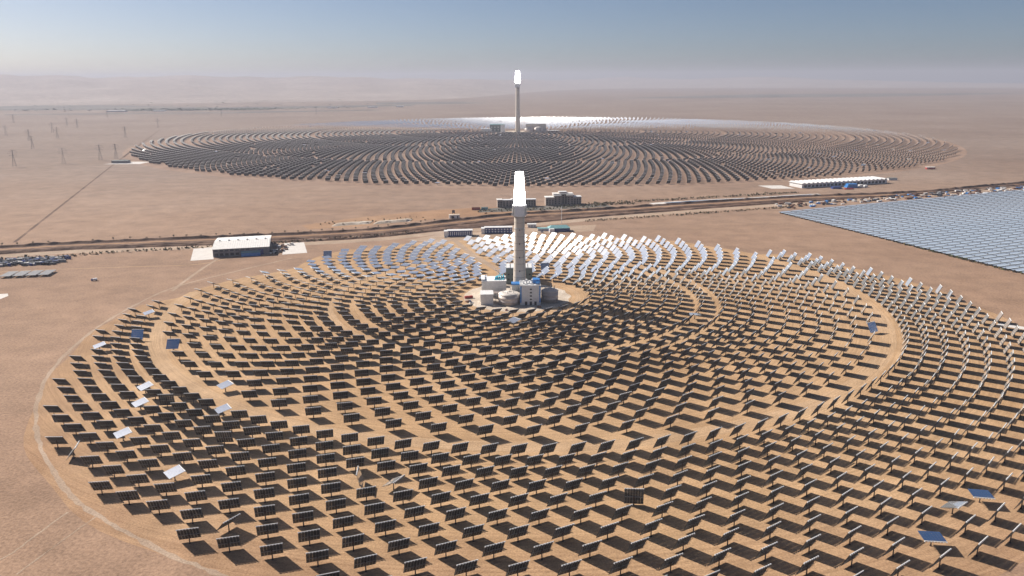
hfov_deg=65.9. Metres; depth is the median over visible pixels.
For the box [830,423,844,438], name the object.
heliostat
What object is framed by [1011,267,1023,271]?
collector row
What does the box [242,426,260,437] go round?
heliostat
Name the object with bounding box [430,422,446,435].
heliostat
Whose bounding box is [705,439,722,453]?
heliostat
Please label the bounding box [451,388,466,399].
heliostat
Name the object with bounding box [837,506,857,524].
heliostat
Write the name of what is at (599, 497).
heliostat
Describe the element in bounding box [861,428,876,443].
heliostat
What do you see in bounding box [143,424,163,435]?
heliostat
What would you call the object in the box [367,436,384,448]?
heliostat
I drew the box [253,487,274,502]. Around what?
heliostat
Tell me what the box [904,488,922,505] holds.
heliostat
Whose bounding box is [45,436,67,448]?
heliostat
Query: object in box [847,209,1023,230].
collector row
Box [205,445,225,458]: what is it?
heliostat
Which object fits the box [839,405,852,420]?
heliostat
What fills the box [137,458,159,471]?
heliostat
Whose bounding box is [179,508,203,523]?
heliostat
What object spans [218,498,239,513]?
heliostat
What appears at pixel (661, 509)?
heliostat
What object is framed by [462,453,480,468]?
heliostat
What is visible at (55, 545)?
track
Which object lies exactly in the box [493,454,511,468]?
heliostat
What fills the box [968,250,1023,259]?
collector row
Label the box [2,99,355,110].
distant trees
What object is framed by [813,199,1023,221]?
collector row
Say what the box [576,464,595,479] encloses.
heliostat
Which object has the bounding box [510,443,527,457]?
heliostat
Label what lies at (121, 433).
heliostat
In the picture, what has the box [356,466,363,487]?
heliostat
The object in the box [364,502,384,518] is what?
heliostat
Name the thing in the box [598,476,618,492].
heliostat
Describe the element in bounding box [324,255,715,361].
ring road
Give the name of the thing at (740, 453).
heliostat
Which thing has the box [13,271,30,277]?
solar array
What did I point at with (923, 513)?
heliostat
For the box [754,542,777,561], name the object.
heliostat
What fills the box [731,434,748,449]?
heliostat
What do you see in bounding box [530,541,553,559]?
heliostat
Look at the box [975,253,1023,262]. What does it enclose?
collector row
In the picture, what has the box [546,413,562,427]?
heliostat
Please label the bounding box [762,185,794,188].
concrete apron
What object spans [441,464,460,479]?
heliostat
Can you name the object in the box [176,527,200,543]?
heliostat
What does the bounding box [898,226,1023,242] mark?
collector row
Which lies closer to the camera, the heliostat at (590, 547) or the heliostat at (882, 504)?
the heliostat at (590, 547)
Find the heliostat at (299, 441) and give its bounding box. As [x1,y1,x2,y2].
[290,436,307,448]
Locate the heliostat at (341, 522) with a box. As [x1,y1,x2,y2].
[333,515,353,531]
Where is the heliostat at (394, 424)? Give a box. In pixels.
[385,418,401,431]
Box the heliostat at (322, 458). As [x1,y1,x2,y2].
[316,453,334,466]
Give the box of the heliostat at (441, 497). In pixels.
[430,491,450,507]
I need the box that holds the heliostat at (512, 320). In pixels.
[507,317,520,325]
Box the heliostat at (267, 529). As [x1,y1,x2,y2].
[256,523,278,539]
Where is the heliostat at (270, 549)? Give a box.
[259,543,283,559]
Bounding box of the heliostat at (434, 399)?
[428,394,443,406]
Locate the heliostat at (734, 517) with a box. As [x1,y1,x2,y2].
[724,509,745,527]
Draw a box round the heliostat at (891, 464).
[884,456,900,472]
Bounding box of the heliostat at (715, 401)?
[707,396,722,408]
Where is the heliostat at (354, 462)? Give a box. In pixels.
[346,457,363,471]
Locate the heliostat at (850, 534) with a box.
[840,525,861,544]
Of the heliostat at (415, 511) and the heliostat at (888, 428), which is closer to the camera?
the heliostat at (415, 511)
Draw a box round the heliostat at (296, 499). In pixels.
[289,493,308,508]
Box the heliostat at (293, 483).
[287,477,306,491]
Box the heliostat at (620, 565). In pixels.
[608,556,632,575]
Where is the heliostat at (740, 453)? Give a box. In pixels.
[732,446,749,462]
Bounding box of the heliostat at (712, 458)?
[703,451,721,467]
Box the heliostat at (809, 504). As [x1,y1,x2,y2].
[799,496,819,514]
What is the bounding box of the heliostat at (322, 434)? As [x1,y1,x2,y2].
[316,429,332,440]
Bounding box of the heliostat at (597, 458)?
[587,451,606,466]
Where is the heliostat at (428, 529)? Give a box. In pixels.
[418,522,439,539]
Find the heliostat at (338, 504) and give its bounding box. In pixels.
[326,498,345,513]
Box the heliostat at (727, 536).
[717,527,738,546]
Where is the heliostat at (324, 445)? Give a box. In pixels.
[315,440,332,453]
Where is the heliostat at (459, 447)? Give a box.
[451,442,468,455]
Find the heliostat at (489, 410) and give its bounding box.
[482,405,498,417]
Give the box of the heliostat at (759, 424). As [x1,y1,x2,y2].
[752,418,767,432]
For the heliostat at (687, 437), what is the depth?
519.31 m
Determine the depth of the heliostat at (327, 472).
475.61 m
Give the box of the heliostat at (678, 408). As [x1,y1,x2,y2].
[672,402,687,415]
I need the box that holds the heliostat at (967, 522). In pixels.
[956,515,975,534]
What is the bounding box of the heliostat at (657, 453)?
[648,446,666,459]
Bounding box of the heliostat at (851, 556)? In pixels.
[841,547,863,567]
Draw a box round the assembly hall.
[789,176,886,187]
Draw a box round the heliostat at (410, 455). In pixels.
[401,450,418,464]
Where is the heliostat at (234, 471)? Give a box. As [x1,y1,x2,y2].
[225,465,245,479]
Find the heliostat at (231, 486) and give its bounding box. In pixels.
[221,481,242,495]
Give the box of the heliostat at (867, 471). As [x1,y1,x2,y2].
[857,464,875,480]
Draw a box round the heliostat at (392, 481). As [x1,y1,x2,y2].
[382,474,404,489]
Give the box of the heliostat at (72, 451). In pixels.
[66,441,79,459]
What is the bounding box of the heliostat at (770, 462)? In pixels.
[762,455,780,471]
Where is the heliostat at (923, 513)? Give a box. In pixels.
[912,506,932,524]
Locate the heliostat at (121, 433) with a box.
[113,427,132,440]
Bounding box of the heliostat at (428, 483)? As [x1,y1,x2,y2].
[418,476,437,492]
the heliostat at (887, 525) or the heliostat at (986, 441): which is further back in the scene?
the heliostat at (986, 441)
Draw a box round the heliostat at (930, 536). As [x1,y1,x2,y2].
[918,531,947,545]
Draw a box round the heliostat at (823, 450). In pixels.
[816,443,832,458]
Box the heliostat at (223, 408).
[214,403,231,415]
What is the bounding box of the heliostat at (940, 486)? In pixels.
[932,478,949,495]
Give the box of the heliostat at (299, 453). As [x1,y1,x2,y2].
[288,448,306,462]
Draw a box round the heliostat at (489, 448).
[480,443,497,456]
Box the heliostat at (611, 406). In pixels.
[605,401,620,414]
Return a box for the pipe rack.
[493,291,500,299]
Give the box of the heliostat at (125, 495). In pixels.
[115,490,139,504]
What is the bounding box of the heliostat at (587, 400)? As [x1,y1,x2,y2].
[580,394,595,407]
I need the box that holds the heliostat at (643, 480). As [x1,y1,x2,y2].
[633,473,653,487]
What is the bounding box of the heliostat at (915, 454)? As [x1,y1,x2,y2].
[908,447,922,463]
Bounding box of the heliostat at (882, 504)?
[872,497,891,515]
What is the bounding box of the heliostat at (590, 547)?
[578,539,601,558]
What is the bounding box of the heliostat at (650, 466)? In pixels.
[641,459,660,473]
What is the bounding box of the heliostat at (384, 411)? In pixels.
[375,407,390,419]
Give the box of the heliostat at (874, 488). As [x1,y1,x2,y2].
[866,480,883,497]
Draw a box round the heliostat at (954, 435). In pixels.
[946,429,959,444]
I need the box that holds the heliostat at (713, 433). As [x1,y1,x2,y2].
[705,427,721,441]
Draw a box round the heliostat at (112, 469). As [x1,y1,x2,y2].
[101,465,124,478]
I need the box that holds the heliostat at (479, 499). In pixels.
[469,493,489,508]
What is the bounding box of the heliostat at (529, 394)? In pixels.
[522,389,537,401]
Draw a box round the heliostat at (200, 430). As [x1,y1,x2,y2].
[193,426,212,438]
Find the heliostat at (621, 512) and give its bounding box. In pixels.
[611,504,632,521]
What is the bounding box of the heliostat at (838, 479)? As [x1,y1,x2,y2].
[829,472,846,489]
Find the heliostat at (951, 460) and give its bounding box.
[943,452,958,468]
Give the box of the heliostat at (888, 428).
[881,421,894,436]
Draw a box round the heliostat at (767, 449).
[759,441,776,457]
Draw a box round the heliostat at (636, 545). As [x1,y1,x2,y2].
[625,537,648,555]
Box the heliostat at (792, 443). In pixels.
[784,436,800,451]
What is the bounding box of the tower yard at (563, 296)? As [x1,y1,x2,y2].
[464,284,570,311]
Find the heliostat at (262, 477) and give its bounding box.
[255,472,275,486]
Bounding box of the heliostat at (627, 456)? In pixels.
[618,449,636,464]
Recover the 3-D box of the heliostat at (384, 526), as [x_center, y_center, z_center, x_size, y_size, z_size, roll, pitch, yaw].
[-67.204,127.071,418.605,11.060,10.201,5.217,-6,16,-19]
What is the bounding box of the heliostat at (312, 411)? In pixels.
[305,406,320,418]
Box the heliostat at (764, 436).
[756,429,772,444]
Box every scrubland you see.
[0,104,415,110]
[5,110,366,114]
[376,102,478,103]
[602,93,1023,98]
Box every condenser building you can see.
[506,263,531,283]
[526,124,545,131]
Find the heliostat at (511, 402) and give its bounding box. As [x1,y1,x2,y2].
[503,397,519,409]
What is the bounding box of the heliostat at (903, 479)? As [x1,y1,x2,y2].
[894,471,911,488]
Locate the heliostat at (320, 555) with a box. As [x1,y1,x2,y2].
[306,549,328,566]
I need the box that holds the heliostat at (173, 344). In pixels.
[166,338,179,349]
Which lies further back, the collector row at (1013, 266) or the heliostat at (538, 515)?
the collector row at (1013, 266)
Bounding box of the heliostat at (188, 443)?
[182,438,202,451]
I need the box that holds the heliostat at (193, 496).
[184,490,207,505]
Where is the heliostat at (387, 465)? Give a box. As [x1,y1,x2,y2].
[377,460,395,474]
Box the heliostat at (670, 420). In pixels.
[662,414,678,427]
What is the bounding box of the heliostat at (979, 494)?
[968,489,994,502]
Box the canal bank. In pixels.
[650,194,812,203]
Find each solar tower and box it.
[512,171,526,281]
[515,71,519,131]
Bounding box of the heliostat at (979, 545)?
[968,536,988,556]
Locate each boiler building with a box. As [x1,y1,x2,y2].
[481,274,505,295]
[490,124,500,131]
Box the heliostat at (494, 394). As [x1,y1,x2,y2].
[486,389,501,401]
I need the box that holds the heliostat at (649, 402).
[642,397,657,409]
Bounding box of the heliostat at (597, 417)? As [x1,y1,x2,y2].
[589,411,606,424]
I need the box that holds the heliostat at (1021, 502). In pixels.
[1014,498,1023,509]
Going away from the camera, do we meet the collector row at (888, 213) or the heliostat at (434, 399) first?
the heliostat at (434, 399)
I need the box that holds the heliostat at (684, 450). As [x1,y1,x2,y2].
[677,443,695,456]
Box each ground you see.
[0,88,1023,575]
[24,235,1023,575]
[122,118,966,187]
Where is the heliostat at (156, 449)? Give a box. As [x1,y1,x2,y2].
[149,444,170,457]
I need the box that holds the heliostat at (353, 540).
[342,533,363,551]
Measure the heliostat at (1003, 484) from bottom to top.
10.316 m
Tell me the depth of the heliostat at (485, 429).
533.09 m
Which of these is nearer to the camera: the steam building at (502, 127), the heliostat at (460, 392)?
the heliostat at (460, 392)
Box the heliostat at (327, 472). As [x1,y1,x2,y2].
[318,467,336,481]
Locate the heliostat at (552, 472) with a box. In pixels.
[542,465,561,480]
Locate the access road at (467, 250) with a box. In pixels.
[449,236,504,275]
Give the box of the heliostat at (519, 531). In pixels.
[507,524,528,541]
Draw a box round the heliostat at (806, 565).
[795,555,818,575]
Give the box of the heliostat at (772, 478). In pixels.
[763,470,782,486]
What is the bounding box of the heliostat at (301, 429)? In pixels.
[292,425,309,435]
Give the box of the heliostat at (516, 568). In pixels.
[506,560,529,575]
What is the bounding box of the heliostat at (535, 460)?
[525,454,543,468]
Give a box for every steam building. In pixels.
[501,124,504,132]
[520,278,540,304]
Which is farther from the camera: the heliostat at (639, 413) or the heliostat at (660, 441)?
the heliostat at (639, 413)
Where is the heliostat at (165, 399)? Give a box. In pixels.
[157,394,174,406]
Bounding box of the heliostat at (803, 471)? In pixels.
[794,463,812,480]
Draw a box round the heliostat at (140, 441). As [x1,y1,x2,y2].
[129,437,150,448]
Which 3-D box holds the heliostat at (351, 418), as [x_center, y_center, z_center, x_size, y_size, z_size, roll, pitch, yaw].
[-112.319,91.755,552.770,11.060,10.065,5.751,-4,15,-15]
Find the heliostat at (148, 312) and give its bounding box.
[143,309,154,317]
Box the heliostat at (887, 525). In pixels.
[878,516,898,535]
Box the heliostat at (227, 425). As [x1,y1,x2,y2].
[222,420,240,432]
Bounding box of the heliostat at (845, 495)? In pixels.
[834,488,852,506]
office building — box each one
[447,229,472,236]
[484,226,512,232]
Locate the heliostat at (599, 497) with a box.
[585,491,606,507]
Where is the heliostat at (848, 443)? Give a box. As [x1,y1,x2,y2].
[840,435,855,451]
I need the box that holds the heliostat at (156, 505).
[146,499,170,514]
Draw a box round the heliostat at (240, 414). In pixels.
[230,410,248,421]
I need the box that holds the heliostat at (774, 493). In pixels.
[764,486,783,503]
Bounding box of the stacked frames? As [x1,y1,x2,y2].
[0,255,70,266]
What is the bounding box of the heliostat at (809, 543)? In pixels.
[798,534,820,553]
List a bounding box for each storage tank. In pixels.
[498,288,519,305]
[525,127,532,132]
[534,127,541,132]
[541,285,557,302]
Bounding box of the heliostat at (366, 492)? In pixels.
[356,486,375,501]
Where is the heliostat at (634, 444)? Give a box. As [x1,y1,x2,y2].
[625,437,643,450]
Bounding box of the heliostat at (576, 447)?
[568,441,586,455]
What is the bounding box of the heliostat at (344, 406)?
[337,402,352,413]
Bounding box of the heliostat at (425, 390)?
[418,386,432,397]
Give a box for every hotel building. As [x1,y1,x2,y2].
[497,198,535,207]
[544,191,581,205]
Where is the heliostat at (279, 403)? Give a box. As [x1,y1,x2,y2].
[270,399,286,410]
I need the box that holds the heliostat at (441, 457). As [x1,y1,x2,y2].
[431,452,449,466]
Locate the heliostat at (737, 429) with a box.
[729,422,745,437]
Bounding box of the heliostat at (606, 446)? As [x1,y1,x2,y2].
[597,439,615,454]
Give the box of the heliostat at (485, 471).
[475,465,494,480]
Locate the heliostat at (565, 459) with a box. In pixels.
[556,453,575,468]
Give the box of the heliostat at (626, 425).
[618,419,635,432]
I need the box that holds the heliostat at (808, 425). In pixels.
[800,418,816,432]
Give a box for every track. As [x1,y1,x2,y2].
[0,512,68,559]
[6,256,232,271]
[14,130,158,241]
[17,517,95,573]
[32,258,290,575]
[171,259,217,290]
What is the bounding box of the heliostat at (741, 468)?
[732,461,750,477]
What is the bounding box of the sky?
[0,0,1023,82]
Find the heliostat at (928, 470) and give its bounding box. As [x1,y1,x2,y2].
[920,462,936,478]
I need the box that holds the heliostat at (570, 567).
[557,559,581,575]
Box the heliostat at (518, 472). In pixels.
[509,465,527,481]
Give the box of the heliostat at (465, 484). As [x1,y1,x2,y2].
[454,478,473,493]
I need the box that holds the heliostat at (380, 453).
[371,447,388,461]
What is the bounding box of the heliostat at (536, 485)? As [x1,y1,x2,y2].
[526,478,546,494]
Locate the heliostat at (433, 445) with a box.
[422,440,439,454]
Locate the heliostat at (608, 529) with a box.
[596,521,618,539]
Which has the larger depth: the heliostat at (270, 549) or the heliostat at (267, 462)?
the heliostat at (267, 462)
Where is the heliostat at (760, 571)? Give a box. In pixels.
[751,563,771,575]
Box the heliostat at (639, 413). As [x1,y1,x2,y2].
[632,407,648,421]
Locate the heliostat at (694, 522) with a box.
[683,514,704,532]
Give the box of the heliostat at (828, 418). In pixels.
[821,412,835,426]
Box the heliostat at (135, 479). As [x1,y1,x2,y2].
[126,474,149,487]
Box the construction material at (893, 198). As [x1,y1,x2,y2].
[775,186,1023,208]
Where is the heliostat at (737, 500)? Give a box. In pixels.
[728,491,748,509]
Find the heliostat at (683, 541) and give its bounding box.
[672,533,694,551]
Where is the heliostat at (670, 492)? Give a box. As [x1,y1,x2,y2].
[661,485,681,501]
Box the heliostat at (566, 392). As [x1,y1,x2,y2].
[557,388,572,400]
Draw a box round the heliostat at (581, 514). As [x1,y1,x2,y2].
[570,507,591,524]
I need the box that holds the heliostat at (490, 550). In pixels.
[482,541,505,559]
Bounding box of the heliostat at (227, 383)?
[216,380,233,391]
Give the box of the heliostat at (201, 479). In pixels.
[190,474,212,488]
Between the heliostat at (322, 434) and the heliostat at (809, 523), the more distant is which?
the heliostat at (322, 434)
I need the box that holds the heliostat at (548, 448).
[539,442,557,456]
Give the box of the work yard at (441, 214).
[302,207,543,228]
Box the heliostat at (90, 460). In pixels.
[80,455,103,468]
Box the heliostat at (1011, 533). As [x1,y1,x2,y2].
[1001,523,1021,543]
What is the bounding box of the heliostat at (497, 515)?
[486,508,507,524]
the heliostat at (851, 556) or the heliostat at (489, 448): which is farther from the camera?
the heliostat at (489, 448)
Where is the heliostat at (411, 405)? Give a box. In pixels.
[403,400,418,412]
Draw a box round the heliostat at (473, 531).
[462,524,484,541]
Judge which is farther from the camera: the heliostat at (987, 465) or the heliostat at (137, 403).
the heliostat at (137, 403)
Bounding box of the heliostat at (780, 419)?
[773,413,788,427]
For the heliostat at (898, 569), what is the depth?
378.43 m
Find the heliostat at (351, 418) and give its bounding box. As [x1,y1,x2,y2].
[343,413,359,425]
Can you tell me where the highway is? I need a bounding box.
[0,183,1023,253]
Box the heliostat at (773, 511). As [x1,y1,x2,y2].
[763,503,783,521]
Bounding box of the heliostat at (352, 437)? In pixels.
[341,432,357,445]
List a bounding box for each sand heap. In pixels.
[333,221,371,225]
[374,218,411,223]
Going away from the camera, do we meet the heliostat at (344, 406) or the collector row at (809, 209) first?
the heliostat at (344, 406)
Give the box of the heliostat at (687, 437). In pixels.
[679,431,696,444]
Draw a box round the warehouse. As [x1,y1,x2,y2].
[212,235,271,256]
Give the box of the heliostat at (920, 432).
[913,425,927,440]
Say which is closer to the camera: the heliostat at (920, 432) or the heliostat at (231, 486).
the heliostat at (231, 486)
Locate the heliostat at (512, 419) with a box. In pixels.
[501,414,518,427]
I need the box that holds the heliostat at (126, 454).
[115,450,137,462]
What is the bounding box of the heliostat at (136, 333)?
[131,329,143,339]
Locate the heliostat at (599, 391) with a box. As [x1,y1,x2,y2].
[593,386,607,398]
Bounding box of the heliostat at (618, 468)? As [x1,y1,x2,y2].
[609,461,628,477]
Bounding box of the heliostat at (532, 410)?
[523,405,539,418]
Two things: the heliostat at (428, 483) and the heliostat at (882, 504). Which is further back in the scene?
the heliostat at (428, 483)
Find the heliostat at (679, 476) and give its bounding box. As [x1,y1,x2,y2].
[668,470,687,485]
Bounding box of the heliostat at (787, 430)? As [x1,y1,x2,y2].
[779,424,795,438]
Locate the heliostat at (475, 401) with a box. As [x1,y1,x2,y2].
[465,396,481,408]
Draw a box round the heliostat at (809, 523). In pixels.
[799,514,820,532]
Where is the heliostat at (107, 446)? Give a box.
[95,441,117,453]
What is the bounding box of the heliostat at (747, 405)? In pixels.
[740,399,754,413]
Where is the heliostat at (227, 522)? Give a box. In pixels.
[216,513,239,531]
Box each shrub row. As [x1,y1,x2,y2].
[1,230,422,257]
[477,204,606,213]
[559,201,634,207]
[585,205,788,220]
[591,191,798,203]
[888,239,1021,272]
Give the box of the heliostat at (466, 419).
[458,413,474,426]
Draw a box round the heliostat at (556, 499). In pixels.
[547,492,567,508]
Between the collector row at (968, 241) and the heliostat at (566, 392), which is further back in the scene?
the collector row at (968, 241)
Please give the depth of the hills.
12502.27 m
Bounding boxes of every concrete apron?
[112,162,146,163]
[190,247,213,260]
[282,242,306,254]
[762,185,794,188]
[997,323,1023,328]
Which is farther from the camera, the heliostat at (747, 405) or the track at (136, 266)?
the track at (136, 266)
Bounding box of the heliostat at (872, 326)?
[867,321,877,332]
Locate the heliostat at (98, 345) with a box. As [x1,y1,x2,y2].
[93,341,105,348]
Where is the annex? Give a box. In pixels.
[480,290,493,304]
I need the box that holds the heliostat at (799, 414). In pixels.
[793,407,807,421]
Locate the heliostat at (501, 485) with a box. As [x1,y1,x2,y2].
[490,479,509,494]
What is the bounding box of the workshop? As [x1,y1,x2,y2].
[548,225,569,232]
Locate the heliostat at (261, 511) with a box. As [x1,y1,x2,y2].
[253,504,275,520]
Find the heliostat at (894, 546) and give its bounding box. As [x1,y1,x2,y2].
[883,537,904,556]
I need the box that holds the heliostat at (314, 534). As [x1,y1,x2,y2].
[298,528,319,545]
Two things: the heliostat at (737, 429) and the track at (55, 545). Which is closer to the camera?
the track at (55, 545)
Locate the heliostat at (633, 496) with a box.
[624,488,643,505]
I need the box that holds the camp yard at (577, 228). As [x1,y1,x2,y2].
[409,225,595,241]
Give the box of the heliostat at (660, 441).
[653,434,670,447]
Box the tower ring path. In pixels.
[459,282,579,313]
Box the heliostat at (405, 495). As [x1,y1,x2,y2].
[393,489,412,504]
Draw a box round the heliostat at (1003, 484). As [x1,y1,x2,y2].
[996,473,1012,490]
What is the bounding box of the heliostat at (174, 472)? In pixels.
[163,465,185,480]
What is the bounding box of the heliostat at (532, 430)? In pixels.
[524,424,541,437]
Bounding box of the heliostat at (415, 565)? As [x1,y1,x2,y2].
[403,557,426,575]
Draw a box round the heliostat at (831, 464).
[822,456,839,473]
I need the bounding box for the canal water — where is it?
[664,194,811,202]
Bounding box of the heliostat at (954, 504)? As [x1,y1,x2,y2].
[940,501,967,513]
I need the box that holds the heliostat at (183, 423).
[174,419,193,431]
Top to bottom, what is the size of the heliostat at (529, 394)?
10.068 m
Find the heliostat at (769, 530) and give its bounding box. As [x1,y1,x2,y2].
[759,521,780,540]
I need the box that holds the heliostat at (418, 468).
[409,463,427,477]
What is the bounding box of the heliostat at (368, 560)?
[354,554,376,571]
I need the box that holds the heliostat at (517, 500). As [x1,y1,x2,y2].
[507,493,528,509]
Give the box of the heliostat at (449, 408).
[442,403,457,415]
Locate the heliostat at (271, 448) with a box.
[261,444,280,456]
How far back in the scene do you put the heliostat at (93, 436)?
525.63 m
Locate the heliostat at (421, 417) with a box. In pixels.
[415,411,431,423]
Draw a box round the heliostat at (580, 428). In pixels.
[572,422,589,436]
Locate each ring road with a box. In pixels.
[147,256,896,451]
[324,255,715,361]
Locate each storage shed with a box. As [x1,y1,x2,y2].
[111,160,130,162]
[537,227,547,230]
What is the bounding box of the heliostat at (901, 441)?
[894,433,908,449]
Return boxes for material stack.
[844,183,857,187]
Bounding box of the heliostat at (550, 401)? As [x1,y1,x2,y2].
[541,396,557,409]
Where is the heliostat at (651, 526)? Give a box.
[640,518,662,536]
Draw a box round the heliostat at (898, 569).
[890,560,909,575]
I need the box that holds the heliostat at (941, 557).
[929,548,951,568]
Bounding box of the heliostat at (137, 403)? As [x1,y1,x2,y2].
[131,397,149,409]
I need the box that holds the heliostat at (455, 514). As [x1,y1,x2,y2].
[445,507,465,523]
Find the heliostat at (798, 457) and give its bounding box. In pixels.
[789,449,807,465]
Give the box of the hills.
[0,74,1023,105]
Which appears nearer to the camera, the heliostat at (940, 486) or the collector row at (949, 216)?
the heliostat at (940, 486)
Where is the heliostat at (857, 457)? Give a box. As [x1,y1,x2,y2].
[849,449,865,465]
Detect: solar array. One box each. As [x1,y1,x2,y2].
[0,271,18,277]
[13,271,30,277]
[25,270,43,276]
[38,269,56,274]
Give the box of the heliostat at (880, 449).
[873,441,888,457]
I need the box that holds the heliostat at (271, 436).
[265,431,283,443]
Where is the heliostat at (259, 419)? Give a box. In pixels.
[249,415,267,425]
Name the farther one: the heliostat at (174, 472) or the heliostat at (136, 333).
the heliostat at (136, 333)
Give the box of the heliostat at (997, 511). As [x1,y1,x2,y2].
[987,502,1004,521]
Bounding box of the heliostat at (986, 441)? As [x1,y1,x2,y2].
[980,432,993,448]
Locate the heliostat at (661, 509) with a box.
[651,501,672,517]
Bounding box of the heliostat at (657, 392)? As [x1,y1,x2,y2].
[650,387,665,399]
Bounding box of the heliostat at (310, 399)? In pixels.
[302,395,318,406]
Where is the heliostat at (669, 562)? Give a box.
[659,553,682,572]
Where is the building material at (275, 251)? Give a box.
[269,242,293,253]
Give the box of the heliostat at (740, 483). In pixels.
[731,475,750,492]
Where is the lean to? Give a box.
[241,250,260,256]
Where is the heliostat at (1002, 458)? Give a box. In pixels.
[998,446,1012,462]
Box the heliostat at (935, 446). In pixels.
[928,438,942,454]
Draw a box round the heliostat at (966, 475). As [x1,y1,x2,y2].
[957,467,973,484]
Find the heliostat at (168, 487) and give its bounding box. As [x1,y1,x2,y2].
[154,482,177,496]
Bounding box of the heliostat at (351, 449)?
[343,444,360,457]
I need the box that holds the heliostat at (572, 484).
[563,478,582,493]
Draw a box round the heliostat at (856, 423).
[849,416,863,431]
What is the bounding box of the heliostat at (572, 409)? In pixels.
[564,404,580,416]
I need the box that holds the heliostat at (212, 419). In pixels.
[203,415,221,426]
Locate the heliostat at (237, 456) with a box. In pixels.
[230,451,250,464]
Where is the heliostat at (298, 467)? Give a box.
[287,462,305,476]
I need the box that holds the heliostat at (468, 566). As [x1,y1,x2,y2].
[454,559,477,575]
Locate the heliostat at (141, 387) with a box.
[137,381,153,392]
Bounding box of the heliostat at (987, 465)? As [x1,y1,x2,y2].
[980,457,994,473]
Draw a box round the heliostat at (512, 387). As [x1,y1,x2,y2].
[505,382,520,393]
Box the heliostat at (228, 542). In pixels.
[216,535,240,552]
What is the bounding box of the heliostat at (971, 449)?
[963,442,977,458]
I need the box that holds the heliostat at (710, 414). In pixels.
[703,407,718,421]
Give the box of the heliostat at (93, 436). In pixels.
[78,432,100,444]
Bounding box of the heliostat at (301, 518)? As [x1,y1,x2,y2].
[292,510,313,526]
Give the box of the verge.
[0,186,1015,257]
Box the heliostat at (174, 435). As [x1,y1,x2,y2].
[161,431,181,443]
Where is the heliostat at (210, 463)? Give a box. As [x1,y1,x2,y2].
[197,459,218,472]
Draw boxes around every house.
[449,214,459,218]
[511,282,519,292]
[527,223,536,227]
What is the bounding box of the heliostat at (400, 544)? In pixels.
[387,537,409,555]
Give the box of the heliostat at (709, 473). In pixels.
[701,466,719,481]
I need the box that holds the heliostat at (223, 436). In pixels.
[214,431,233,444]
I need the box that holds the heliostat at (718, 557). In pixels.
[708,548,730,567]
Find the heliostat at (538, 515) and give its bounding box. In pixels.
[528,508,549,525]
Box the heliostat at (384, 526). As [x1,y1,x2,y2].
[374,519,395,536]
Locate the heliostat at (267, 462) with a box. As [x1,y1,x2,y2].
[257,457,276,470]
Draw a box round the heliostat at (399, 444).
[394,438,411,451]
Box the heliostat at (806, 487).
[798,479,816,496]
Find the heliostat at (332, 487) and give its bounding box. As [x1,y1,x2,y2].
[321,482,339,497]
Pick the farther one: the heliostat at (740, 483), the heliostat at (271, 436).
the heliostat at (271, 436)
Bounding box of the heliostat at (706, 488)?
[697,480,716,497]
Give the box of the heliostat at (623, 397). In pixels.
[616,391,631,404]
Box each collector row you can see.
[780,189,1023,213]
[784,191,1023,213]
[788,192,1023,214]
[793,193,1023,216]
[798,195,1023,218]
[804,196,1023,219]
[808,198,1023,219]
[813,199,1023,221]
[820,201,1023,223]
[824,202,1023,223]
[829,204,1023,225]
[836,206,1023,226]
[841,208,1023,228]
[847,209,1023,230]
[853,211,1023,231]
[859,213,1023,233]
[865,215,1023,234]
[872,217,1023,236]
[877,219,1023,238]
[885,221,1023,239]
[891,224,1023,240]
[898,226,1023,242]
[905,228,1023,244]
[913,231,1023,246]
[919,233,1023,247]
[926,236,1023,249]
[934,239,1023,251]
[942,241,1023,254]
[951,244,1023,256]
[958,247,1023,257]
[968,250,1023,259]
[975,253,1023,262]
[984,257,1023,264]
[994,260,1023,266]
[1002,264,1023,269]
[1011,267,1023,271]
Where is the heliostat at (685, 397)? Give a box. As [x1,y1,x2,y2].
[678,391,692,404]
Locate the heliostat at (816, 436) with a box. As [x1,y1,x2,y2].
[808,430,823,444]
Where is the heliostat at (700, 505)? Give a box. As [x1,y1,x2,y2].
[691,497,711,514]
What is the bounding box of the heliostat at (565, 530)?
[551,523,574,541]
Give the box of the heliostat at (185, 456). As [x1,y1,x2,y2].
[172,452,193,464]
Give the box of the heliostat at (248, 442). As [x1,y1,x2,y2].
[237,438,255,450]
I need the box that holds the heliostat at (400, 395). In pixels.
[393,391,408,402]
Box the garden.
[479,204,610,211]
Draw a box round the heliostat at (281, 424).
[270,420,287,430]
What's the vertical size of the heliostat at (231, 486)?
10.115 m
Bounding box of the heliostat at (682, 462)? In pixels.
[673,455,691,471]
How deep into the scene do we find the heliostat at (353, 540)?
405.28 m
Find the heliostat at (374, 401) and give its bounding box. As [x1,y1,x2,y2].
[367,396,381,408]
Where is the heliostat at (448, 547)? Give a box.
[434,540,456,557]
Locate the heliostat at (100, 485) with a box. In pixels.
[88,481,112,494]
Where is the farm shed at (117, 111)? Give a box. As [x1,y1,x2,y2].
[106,110,127,111]
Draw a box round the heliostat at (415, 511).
[404,505,424,521]
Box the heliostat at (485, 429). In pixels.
[477,424,493,437]
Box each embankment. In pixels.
[0,181,1023,247]
[0,184,1023,253]
[0,186,1017,251]

